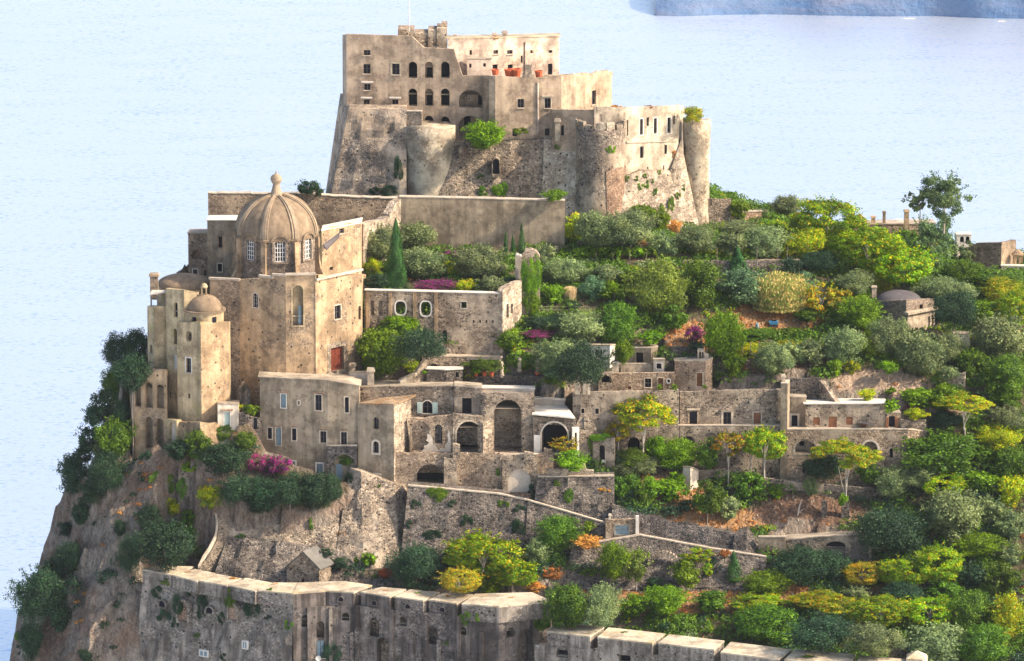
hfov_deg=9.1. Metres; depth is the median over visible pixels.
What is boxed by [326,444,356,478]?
kitchen arch
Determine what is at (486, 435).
buttress
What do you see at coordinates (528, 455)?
wall remnant
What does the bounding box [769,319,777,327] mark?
cart
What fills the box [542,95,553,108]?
window
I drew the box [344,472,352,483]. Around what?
ivy
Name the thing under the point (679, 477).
shrub
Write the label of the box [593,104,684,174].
gun terrace
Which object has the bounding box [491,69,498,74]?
tub
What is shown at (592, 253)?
vine
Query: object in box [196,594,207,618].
ivy
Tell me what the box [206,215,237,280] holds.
sacristy
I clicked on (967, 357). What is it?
tree
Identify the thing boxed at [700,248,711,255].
vine
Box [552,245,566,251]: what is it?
corner wall
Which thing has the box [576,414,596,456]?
bell gable
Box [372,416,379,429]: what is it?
arched window
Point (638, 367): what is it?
wall
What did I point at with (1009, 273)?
tree
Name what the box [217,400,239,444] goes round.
annex
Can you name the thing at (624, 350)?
tree
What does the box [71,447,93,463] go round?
shrub
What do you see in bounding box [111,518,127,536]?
shrub
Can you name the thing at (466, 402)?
window
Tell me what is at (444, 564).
shrub
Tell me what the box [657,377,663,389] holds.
door
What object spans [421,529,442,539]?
ivy
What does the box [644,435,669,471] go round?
tree
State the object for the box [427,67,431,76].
window
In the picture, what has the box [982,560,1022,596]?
tree
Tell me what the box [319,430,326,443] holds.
window
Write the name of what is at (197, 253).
house
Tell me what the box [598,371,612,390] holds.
arch wall
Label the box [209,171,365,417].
church
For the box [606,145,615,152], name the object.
ivy
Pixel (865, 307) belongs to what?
tree
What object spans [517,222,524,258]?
cypress
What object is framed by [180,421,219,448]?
footing ledge
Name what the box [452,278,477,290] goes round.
shrub
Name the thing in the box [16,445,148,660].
cliff scrub
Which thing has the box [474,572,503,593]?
tree
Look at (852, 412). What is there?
flat roof house
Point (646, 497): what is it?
shrub
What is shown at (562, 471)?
wall
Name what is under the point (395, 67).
window
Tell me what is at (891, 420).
window
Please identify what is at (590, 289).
shrub
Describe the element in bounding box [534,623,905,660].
rampart
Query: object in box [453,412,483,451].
ruined arch
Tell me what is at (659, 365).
window
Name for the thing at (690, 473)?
cistern
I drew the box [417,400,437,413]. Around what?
arched window
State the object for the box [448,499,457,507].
ivy
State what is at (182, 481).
ivy
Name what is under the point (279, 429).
window
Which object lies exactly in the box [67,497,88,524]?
pine tree
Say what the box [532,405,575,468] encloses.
ruined chapel
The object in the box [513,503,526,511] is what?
ivy
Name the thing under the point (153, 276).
bell pillar
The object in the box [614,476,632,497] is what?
shrub
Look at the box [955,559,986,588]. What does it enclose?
tree
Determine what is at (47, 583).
pine tree
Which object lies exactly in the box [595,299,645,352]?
tree
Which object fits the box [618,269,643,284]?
shrub
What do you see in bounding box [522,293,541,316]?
ivy
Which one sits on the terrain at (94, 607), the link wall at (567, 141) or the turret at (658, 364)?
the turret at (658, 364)
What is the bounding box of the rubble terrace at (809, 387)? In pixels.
[785,377,820,398]
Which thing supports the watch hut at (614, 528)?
on the terrain at (94, 607)
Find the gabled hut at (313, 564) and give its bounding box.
[286,546,333,582]
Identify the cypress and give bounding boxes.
[384,218,410,288]
[503,230,508,251]
[509,235,515,253]
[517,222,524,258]
[724,551,742,582]
[726,246,747,273]
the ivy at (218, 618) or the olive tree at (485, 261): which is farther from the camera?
the olive tree at (485, 261)
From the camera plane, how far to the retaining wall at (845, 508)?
1000.09 m
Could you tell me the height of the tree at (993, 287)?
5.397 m
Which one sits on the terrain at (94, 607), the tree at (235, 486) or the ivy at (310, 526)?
the tree at (235, 486)
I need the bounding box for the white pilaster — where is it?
[572,427,578,456]
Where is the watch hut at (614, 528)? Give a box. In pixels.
[605,513,638,538]
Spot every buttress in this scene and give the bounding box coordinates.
[444,457,456,484]
[478,418,493,452]
[780,379,789,479]
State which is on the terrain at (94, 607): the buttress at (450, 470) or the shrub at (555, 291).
the shrub at (555, 291)
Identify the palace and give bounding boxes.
[342,21,488,135]
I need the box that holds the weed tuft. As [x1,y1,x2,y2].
[598,487,610,492]
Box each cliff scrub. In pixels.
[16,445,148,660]
[20,457,212,645]
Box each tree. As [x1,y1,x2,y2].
[3,563,68,630]
[15,620,44,660]
[39,555,64,579]
[45,599,74,632]
[52,538,84,577]
[53,452,90,500]
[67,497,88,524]
[73,422,99,456]
[88,386,118,420]
[88,448,132,500]
[93,413,138,456]
[99,364,127,401]
[100,329,132,367]
[109,350,152,456]
[110,396,130,425]
[114,531,144,579]
[130,517,199,571]
[132,502,164,532]
[161,435,189,465]
[163,516,195,541]
[181,428,211,460]
[191,440,252,476]
[214,471,262,513]
[242,475,283,519]
[265,470,314,510]
[295,469,334,511]
[314,470,343,507]
[362,257,383,275]
[365,222,408,268]
[381,538,445,588]
[398,220,438,250]
[399,245,447,278]
[431,565,486,593]
[441,526,527,576]
[444,242,511,278]
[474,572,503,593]
[486,557,539,592]
[528,336,579,376]
[530,514,585,552]
[535,243,556,264]
[537,580,596,628]
[542,256,592,284]
[545,309,608,343]
[548,435,579,452]
[553,338,616,390]
[565,211,583,241]
[573,209,618,247]
[583,263,623,282]
[594,539,630,588]
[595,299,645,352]
[597,280,631,301]
[600,421,632,450]
[605,206,661,248]
[608,458,631,477]
[609,393,677,462]
[612,338,635,371]
[620,254,695,317]
[621,455,662,475]
[623,546,653,591]
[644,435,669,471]
[649,228,678,257]
[655,435,697,474]
[656,303,692,329]
[667,559,704,591]
[672,223,719,253]
[675,252,726,308]
[679,106,703,124]
[687,478,727,524]
[692,437,723,469]
[697,307,748,364]
[708,429,747,485]
[712,230,751,257]
[714,218,760,234]
[727,590,789,612]
[727,601,801,644]
[729,468,769,502]
[741,429,755,471]
[742,424,788,477]
[743,224,794,257]
[750,208,779,220]
[751,340,794,378]
[766,543,834,586]
[767,193,803,215]
[778,339,806,367]
[781,610,857,653]
[783,193,872,240]
[784,227,832,257]
[787,589,854,615]
[795,338,831,365]
[796,248,841,271]
[797,454,844,482]
[799,279,841,314]
[808,436,883,495]
[821,324,867,365]
[824,223,913,267]
[825,286,856,310]
[833,268,880,294]
[836,293,886,328]
[836,561,882,585]
[841,593,917,627]
[842,620,907,657]
[846,501,934,558]
[860,329,882,358]
[861,263,903,294]
[863,313,913,356]
[872,245,937,285]
[876,360,898,384]
[879,580,926,604]
[892,227,917,247]
[893,426,991,476]
[894,329,948,374]
[897,463,944,487]
[898,387,938,409]
[900,594,956,626]
[904,621,973,660]
[909,274,979,300]
[918,486,986,541]
[919,408,963,429]
[926,289,982,330]
[927,580,963,597]
[928,383,964,410]
[932,390,995,434]
[934,330,970,365]
[938,258,988,285]
[946,588,997,632]
[953,346,992,376]
[954,621,1021,660]
[955,264,1023,293]
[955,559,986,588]
[965,312,1023,363]
[969,299,1006,328]
[975,275,1023,301]
[976,352,1023,394]
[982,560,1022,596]
[984,403,1023,430]
[984,591,1023,638]
[987,389,1023,408]
[992,509,1023,540]
[994,284,1023,326]
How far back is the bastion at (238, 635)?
987.96 m
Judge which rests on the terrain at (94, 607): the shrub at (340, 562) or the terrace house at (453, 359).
the terrace house at (453, 359)
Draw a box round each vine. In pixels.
[572,246,587,257]
[584,246,596,256]
[593,247,605,257]
[604,246,616,257]
[612,246,623,256]
[622,246,637,257]
[632,246,643,256]
[642,245,657,256]
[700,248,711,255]
[710,248,721,256]
[720,247,729,257]
[741,248,750,256]
[779,246,791,258]
[789,246,799,257]
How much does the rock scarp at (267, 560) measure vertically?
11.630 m
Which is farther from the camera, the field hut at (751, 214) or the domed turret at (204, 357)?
the field hut at (751, 214)
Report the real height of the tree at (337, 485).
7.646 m
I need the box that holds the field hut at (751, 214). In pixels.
[743,209,761,220]
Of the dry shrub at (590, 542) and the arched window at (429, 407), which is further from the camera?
the arched window at (429, 407)
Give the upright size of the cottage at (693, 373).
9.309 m
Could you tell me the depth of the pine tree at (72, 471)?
1010.83 m
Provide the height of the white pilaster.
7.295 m
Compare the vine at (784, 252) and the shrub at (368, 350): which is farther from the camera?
the vine at (784, 252)
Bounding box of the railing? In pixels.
[537,306,588,315]
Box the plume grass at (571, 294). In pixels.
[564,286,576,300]
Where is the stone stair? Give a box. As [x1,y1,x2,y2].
[198,514,227,572]
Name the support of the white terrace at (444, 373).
on the terrain at (94, 607)
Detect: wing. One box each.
[360,380,453,416]
[447,30,560,75]
[489,64,612,139]
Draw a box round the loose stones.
[582,251,962,612]
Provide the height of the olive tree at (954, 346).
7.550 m
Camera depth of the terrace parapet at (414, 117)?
1059.54 m
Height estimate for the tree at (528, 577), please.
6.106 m
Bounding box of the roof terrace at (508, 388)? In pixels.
[482,385,534,392]
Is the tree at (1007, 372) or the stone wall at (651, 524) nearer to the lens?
the stone wall at (651, 524)
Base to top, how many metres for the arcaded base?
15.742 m
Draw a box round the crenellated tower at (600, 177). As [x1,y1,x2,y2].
[575,119,625,219]
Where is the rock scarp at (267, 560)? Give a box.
[215,537,397,588]
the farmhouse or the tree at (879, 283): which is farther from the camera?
the farmhouse
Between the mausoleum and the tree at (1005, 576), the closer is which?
the tree at (1005, 576)
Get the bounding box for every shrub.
[56,521,71,537]
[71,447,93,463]
[76,648,95,660]
[77,473,111,504]
[80,404,106,426]
[87,439,106,460]
[97,620,108,628]
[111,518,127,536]
[121,327,147,360]
[139,450,151,459]
[164,497,180,515]
[180,508,195,523]
[181,462,195,471]
[188,544,205,558]
[197,484,224,509]
[229,431,256,451]
[242,404,261,415]
[245,499,272,512]
[295,179,319,194]
[315,188,323,195]
[321,547,333,555]
[330,556,349,570]
[355,326,406,379]
[360,552,378,565]
[363,273,389,288]
[381,311,419,333]
[388,325,449,365]
[402,361,418,372]
[439,259,461,274]
[440,551,454,568]
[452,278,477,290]
[461,118,508,149]
[462,356,506,370]
[470,275,507,290]
[471,368,480,372]
[492,328,524,352]
[494,260,512,279]
[501,275,519,283]
[508,358,534,370]
[512,127,528,134]
[520,316,545,329]
[521,537,552,563]
[525,581,547,592]
[530,311,590,327]
[533,618,550,630]
[537,188,568,200]
[540,366,559,377]
[541,282,568,303]
[543,564,564,578]
[550,449,593,471]
[564,299,581,308]
[571,533,603,549]
[577,275,605,299]
[577,580,626,627]
[578,520,596,531]
[579,567,599,576]
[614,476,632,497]
[615,447,650,466]
[617,593,649,617]
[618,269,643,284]
[620,472,642,496]
[629,204,660,221]
[632,329,665,344]
[635,475,664,499]
[635,483,652,505]
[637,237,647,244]
[639,584,693,615]
[644,577,664,589]
[650,205,671,230]
[656,478,693,501]
[657,622,671,634]
[667,219,682,231]
[667,471,686,481]
[671,384,677,390]
[676,499,691,511]
[679,546,715,562]
[685,339,704,350]
[691,589,731,612]
[702,561,712,575]
[712,365,724,376]
[714,495,741,520]
[715,265,771,304]
[717,549,731,557]
[719,352,746,377]
[728,200,753,218]
[735,341,766,358]
[735,568,795,595]
[741,326,774,341]
[761,219,793,233]
[769,339,806,355]
[769,488,782,498]
[775,327,803,336]
[776,257,806,273]
[791,270,816,298]
[792,308,822,321]
[802,476,819,495]
[810,547,852,581]
[826,358,845,374]
[838,494,849,505]
[839,585,871,600]
[845,360,860,374]
[854,463,883,483]
[857,388,878,400]
[874,464,914,497]
[874,555,929,585]
[882,387,896,393]
[884,398,899,412]
[903,408,930,419]
[910,540,968,583]
[922,471,971,496]
[936,365,960,380]
[946,530,1011,556]
[964,470,1003,491]
[969,421,1023,450]
[971,494,1014,523]
[972,441,995,461]
[984,442,1023,478]
[992,473,1023,507]
[992,540,1023,565]
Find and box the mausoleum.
[871,285,937,330]
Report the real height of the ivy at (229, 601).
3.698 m
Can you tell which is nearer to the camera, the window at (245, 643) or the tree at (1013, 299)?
the window at (245, 643)
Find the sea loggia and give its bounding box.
[147,290,166,368]
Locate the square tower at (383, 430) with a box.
[358,394,415,481]
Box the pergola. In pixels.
[466,356,500,377]
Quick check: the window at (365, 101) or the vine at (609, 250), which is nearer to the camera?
the vine at (609, 250)
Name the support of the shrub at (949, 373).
on the terrain at (94, 607)
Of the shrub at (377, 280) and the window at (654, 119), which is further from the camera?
the window at (654, 119)
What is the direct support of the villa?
on the terrain at (94, 607)
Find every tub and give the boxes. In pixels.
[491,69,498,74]
[504,68,511,76]
[510,68,521,76]
[534,70,542,77]
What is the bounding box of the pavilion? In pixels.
[1012,249,1023,263]
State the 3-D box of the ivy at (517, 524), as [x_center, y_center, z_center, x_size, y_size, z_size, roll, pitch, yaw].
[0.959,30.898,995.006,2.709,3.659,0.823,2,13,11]
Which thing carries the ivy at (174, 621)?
attached to the bastion at (238, 635)
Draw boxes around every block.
[166,288,199,418]
[885,410,900,427]
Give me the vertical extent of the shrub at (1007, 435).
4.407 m
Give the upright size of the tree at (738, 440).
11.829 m
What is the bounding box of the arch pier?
[166,418,181,441]
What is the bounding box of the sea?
[0,0,1023,660]
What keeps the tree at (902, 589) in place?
on the terrain at (94, 607)
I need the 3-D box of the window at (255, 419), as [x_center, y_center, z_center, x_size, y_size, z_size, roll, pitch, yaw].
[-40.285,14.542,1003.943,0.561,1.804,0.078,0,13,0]
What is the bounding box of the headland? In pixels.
[655,0,1023,18]
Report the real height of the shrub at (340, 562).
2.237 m
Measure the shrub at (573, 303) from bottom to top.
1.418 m
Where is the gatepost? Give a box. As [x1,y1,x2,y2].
[554,118,560,140]
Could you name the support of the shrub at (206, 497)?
on the terrain at (94, 607)
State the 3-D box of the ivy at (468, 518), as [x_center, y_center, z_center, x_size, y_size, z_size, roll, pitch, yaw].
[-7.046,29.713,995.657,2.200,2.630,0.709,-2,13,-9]
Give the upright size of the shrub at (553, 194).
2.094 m
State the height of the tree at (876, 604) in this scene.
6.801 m
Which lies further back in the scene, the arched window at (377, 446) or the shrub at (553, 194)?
the shrub at (553, 194)
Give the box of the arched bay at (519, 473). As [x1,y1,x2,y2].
[502,453,537,496]
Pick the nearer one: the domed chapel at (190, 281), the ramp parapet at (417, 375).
the ramp parapet at (417, 375)
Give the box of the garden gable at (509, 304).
[498,280,521,365]
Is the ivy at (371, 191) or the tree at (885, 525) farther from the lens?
the ivy at (371, 191)
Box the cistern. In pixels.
[683,465,698,490]
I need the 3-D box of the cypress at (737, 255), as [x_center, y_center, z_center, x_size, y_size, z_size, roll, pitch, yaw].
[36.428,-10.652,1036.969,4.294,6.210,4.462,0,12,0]
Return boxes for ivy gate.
[593,436,614,471]
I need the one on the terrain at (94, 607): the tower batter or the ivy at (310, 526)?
the tower batter
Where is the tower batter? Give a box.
[336,466,407,567]
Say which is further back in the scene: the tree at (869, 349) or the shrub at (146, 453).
the tree at (869, 349)
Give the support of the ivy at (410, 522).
attached to the terrace wall at (482, 508)
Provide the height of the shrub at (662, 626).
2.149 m
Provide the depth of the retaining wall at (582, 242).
1042.51 m
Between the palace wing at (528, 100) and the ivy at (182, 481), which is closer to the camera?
the ivy at (182, 481)
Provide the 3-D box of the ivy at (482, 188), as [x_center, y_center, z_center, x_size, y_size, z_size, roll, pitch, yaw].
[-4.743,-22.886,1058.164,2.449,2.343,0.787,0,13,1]
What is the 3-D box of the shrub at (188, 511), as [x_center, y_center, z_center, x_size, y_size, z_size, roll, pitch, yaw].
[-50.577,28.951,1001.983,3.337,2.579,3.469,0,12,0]
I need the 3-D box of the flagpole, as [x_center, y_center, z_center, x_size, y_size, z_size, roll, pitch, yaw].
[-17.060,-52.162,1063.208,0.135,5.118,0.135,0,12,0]
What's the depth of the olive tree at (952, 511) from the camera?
993.77 m
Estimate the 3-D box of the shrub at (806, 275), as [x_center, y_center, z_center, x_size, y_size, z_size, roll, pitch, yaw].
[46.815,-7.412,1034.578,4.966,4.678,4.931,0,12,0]
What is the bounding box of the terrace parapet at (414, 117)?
[406,110,422,125]
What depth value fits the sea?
1607.55 m
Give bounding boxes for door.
[221,409,232,425]
[327,340,346,373]
[336,464,341,478]
[548,64,551,74]
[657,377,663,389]
[696,372,702,387]
[790,413,798,425]
[850,541,868,559]
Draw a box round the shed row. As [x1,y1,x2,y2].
[786,530,871,562]
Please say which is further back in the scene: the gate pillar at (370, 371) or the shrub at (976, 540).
the gate pillar at (370, 371)
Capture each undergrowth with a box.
[56,444,1023,660]
[362,183,1023,660]
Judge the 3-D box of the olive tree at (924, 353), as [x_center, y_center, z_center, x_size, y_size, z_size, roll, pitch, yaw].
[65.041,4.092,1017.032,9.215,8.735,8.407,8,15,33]
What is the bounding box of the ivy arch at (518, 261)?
[515,253,521,279]
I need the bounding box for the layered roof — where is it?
[534,396,565,406]
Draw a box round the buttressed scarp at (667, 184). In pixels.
[619,138,698,229]
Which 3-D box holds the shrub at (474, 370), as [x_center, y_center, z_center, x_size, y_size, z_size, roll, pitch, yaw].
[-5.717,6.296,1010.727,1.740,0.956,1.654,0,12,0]
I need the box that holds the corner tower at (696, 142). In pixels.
[683,117,710,225]
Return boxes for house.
[187,229,207,278]
[421,354,502,373]
[587,343,615,367]
[625,344,657,362]
[803,398,885,456]
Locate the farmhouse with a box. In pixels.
[867,209,935,235]
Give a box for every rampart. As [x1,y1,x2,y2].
[326,93,406,198]
[439,135,543,197]
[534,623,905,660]
[542,137,576,222]
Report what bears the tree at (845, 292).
on the terrain at (94, 607)
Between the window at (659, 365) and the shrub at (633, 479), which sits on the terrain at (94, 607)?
the shrub at (633, 479)
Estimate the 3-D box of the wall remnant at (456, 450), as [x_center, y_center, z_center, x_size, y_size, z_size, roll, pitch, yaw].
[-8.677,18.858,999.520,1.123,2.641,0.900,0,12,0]
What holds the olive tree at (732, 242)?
on the terrain at (94, 607)
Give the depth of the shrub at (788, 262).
1038.81 m
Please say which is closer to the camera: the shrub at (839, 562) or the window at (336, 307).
the shrub at (839, 562)
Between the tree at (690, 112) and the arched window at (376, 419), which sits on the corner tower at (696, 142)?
the tree at (690, 112)
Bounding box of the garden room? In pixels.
[955,232,971,256]
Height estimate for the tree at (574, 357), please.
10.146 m
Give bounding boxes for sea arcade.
[131,367,167,457]
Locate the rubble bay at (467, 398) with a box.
[454,381,481,444]
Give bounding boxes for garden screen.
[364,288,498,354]
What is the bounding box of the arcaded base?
[787,426,926,488]
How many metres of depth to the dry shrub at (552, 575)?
988.19 m
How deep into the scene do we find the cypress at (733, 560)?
988.11 m
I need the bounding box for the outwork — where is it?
[709,198,730,222]
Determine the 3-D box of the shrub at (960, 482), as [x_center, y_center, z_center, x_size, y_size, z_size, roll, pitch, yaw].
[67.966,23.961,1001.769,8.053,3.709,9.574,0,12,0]
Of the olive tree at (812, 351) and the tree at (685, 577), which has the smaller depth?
the tree at (685, 577)
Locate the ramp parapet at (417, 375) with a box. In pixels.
[398,358,426,382]
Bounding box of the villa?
[958,239,1015,269]
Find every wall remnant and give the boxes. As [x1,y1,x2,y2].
[453,442,459,459]
[500,452,512,459]
[524,450,533,459]
[544,447,551,453]
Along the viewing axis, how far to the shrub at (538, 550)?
989.20 m
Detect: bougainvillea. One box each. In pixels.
[246,453,269,470]
[260,454,292,474]
[410,278,459,289]
[439,250,464,256]
[522,329,559,337]
[684,325,704,341]
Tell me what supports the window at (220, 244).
in the sacristy
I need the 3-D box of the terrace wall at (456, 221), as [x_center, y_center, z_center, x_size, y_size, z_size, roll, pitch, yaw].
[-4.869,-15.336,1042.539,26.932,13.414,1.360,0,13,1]
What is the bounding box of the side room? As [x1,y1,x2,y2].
[789,394,806,425]
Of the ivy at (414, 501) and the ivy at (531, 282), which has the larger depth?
the ivy at (531, 282)
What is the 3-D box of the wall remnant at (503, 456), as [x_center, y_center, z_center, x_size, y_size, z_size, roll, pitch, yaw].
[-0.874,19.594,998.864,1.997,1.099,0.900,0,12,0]
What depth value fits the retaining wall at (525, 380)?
1012.34 m
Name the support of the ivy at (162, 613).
attached to the bastion at (238, 635)
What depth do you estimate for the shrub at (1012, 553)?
992.03 m
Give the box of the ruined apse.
[481,392,533,452]
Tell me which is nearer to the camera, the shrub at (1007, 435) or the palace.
the shrub at (1007, 435)
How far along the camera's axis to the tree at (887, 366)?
1013.42 m
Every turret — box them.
[177,283,230,422]
[653,358,664,371]
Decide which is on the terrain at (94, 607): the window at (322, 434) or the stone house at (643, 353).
the stone house at (643, 353)
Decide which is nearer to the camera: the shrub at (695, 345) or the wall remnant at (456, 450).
the wall remnant at (456, 450)
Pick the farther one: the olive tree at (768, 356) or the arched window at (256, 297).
the olive tree at (768, 356)
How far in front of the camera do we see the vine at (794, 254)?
1044.27 m
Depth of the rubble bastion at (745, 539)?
994.17 m
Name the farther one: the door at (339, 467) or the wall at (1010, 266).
the wall at (1010, 266)
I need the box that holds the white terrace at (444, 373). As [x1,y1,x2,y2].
[426,366,462,381]
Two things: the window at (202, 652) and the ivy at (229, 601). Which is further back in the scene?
the window at (202, 652)
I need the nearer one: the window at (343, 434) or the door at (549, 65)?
the window at (343, 434)
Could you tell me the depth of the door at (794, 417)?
1009.24 m
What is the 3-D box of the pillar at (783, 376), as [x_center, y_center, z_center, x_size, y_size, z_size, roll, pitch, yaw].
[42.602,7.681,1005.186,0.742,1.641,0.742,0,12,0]
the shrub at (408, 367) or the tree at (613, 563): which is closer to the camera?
the tree at (613, 563)
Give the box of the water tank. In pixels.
[895,218,903,221]
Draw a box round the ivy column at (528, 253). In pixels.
[522,247,539,315]
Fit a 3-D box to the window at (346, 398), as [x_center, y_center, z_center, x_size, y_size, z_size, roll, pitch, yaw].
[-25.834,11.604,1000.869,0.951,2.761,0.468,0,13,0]
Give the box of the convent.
[258,371,361,481]
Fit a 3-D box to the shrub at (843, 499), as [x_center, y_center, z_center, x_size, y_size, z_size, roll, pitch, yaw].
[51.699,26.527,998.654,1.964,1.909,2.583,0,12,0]
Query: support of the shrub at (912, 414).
on the terrain at (94, 607)
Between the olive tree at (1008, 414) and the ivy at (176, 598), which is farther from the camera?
the olive tree at (1008, 414)
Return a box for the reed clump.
[752,270,809,313]
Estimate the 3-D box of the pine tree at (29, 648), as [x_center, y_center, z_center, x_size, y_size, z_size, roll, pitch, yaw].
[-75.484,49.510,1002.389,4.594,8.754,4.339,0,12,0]
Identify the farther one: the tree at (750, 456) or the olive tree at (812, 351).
the olive tree at (812, 351)
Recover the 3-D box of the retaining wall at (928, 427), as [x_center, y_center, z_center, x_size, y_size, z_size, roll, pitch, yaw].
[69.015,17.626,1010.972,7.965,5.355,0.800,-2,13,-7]
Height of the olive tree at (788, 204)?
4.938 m
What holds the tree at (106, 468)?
on the terrain at (94, 607)
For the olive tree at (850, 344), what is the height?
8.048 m
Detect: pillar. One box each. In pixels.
[149,272,159,299]
[348,362,355,374]
[366,367,374,384]
[499,361,503,377]
[517,357,521,371]
[612,360,619,372]
[781,374,785,381]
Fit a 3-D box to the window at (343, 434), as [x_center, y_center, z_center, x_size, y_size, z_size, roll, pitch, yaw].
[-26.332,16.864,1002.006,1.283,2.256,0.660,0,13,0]
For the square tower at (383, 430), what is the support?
on the terrain at (94, 607)
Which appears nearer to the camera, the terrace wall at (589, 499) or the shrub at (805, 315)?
the terrace wall at (589, 499)
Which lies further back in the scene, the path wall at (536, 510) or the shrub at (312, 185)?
the shrub at (312, 185)
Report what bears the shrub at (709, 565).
on the terrain at (94, 607)
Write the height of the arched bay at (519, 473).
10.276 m
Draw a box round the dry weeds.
[77,187,1023,650]
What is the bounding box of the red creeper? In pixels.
[378,568,393,577]
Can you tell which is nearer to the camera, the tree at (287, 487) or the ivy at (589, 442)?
the tree at (287, 487)
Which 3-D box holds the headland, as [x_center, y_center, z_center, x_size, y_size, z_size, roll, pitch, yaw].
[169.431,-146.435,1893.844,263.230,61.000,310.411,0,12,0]
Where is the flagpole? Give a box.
[409,1,409,31]
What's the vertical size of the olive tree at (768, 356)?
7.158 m
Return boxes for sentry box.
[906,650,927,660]
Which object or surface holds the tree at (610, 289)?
on the terrain at (94, 607)
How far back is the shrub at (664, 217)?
1055.76 m
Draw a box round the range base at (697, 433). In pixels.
[679,423,779,478]
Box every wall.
[178,470,189,500]
[208,191,397,228]
[228,512,338,550]
[239,412,261,442]
[349,371,367,384]
[362,198,400,273]
[399,195,564,247]
[401,481,531,561]
[410,414,452,472]
[464,374,559,395]
[523,499,604,560]
[535,472,613,520]
[546,461,593,474]
[552,109,593,151]
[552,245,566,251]
[558,533,765,609]
[577,241,649,248]
[587,259,799,271]
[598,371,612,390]
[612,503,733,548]
[620,363,652,371]
[664,359,757,383]
[669,346,696,359]
[698,467,739,483]
[703,260,783,276]
[758,535,785,558]
[763,477,823,495]
[819,380,838,401]
[821,500,826,517]
[824,483,890,501]
[841,500,849,518]
[888,504,928,508]
[901,419,925,440]
[926,426,957,454]
[942,372,965,389]
[1000,264,1023,270]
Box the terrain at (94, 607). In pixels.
[10,191,1023,660]
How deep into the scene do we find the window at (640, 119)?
1058.45 m
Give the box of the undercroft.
[395,452,553,489]
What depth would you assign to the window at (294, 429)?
1003.59 m
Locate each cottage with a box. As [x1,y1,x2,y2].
[610,372,674,390]
[674,355,712,390]
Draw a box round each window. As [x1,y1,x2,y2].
[185,357,191,373]
[186,331,191,341]
[199,649,208,657]
[217,263,222,272]
[218,236,222,247]
[242,640,248,649]
[252,292,258,308]
[254,418,256,428]
[267,427,272,439]
[275,427,281,445]
[277,391,288,408]
[291,428,296,441]
[298,305,301,323]
[312,392,323,411]
[315,462,323,474]
[317,640,324,658]
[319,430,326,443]
[334,304,341,320]
[340,431,347,443]
[344,396,349,413]
[361,81,372,90]
[361,97,371,103]
[362,64,370,74]
[363,50,370,55]
[371,439,380,454]
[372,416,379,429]
[389,97,400,103]
[390,62,400,75]
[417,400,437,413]
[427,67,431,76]
[427,95,431,104]
[459,144,467,158]
[462,398,472,414]
[464,116,469,125]
[478,95,481,104]
[517,99,524,108]
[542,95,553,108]
[561,125,563,134]
[591,90,597,105]
[636,352,642,362]
[639,118,643,135]
[644,378,651,387]
[653,117,657,134]
[656,363,661,369]
[667,116,670,133]
[687,408,699,423]
[720,409,733,423]
[826,541,844,546]
[886,416,897,427]
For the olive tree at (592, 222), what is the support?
on the terrain at (94, 607)
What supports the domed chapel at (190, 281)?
on the terrain at (94, 607)
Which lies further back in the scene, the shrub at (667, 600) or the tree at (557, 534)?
the tree at (557, 534)
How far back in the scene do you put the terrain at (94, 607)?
1001.78 m
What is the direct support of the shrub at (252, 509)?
on the terrain at (94, 607)
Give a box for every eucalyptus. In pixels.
[901,186,937,223]
[901,214,957,269]
[915,168,977,233]
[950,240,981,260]
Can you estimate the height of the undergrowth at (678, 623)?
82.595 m
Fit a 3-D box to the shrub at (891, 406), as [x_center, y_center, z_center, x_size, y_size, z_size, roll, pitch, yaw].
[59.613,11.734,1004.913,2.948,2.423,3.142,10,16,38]
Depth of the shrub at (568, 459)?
994.69 m
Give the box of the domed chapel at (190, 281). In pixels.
[158,273,209,304]
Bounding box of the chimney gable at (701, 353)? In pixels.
[697,348,708,357]
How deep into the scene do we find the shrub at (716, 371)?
1016.55 m
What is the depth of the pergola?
1012.70 m
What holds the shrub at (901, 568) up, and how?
on the terrain at (94, 607)
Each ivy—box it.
[126,386,129,409]
[148,471,158,485]
[150,586,163,598]
[156,609,171,620]
[159,579,169,585]
[167,474,175,494]
[171,618,178,628]
[172,594,182,614]
[176,476,187,499]
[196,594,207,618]
[216,425,235,441]
[217,611,224,624]
[224,587,234,607]
[242,603,261,617]
[284,620,292,629]
[309,517,312,529]
[320,642,342,660]
[337,455,353,465]
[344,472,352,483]
[368,186,382,195]
[380,184,398,195]
[393,154,402,180]
[406,519,412,528]
[410,499,420,508]
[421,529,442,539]
[426,487,448,501]
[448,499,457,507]
[458,611,470,625]
[460,514,473,525]
[478,185,487,195]
[491,181,508,195]
[497,500,509,507]
[510,518,525,534]
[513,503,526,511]
[520,251,542,297]
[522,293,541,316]
[527,484,535,493]
[554,479,560,485]
[563,489,573,502]
[588,437,592,461]
[590,433,610,440]
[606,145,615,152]
[667,195,674,210]
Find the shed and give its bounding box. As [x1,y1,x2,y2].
[952,330,969,350]
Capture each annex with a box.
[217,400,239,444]
[467,57,491,101]
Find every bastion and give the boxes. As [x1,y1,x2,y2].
[138,566,296,660]
[293,581,551,660]
[405,120,454,195]
[733,526,758,552]
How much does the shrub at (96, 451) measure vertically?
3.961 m
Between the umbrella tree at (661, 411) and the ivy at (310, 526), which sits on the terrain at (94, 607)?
the umbrella tree at (661, 411)
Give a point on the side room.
(797, 413)
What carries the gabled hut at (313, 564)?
on the terrain at (94, 607)

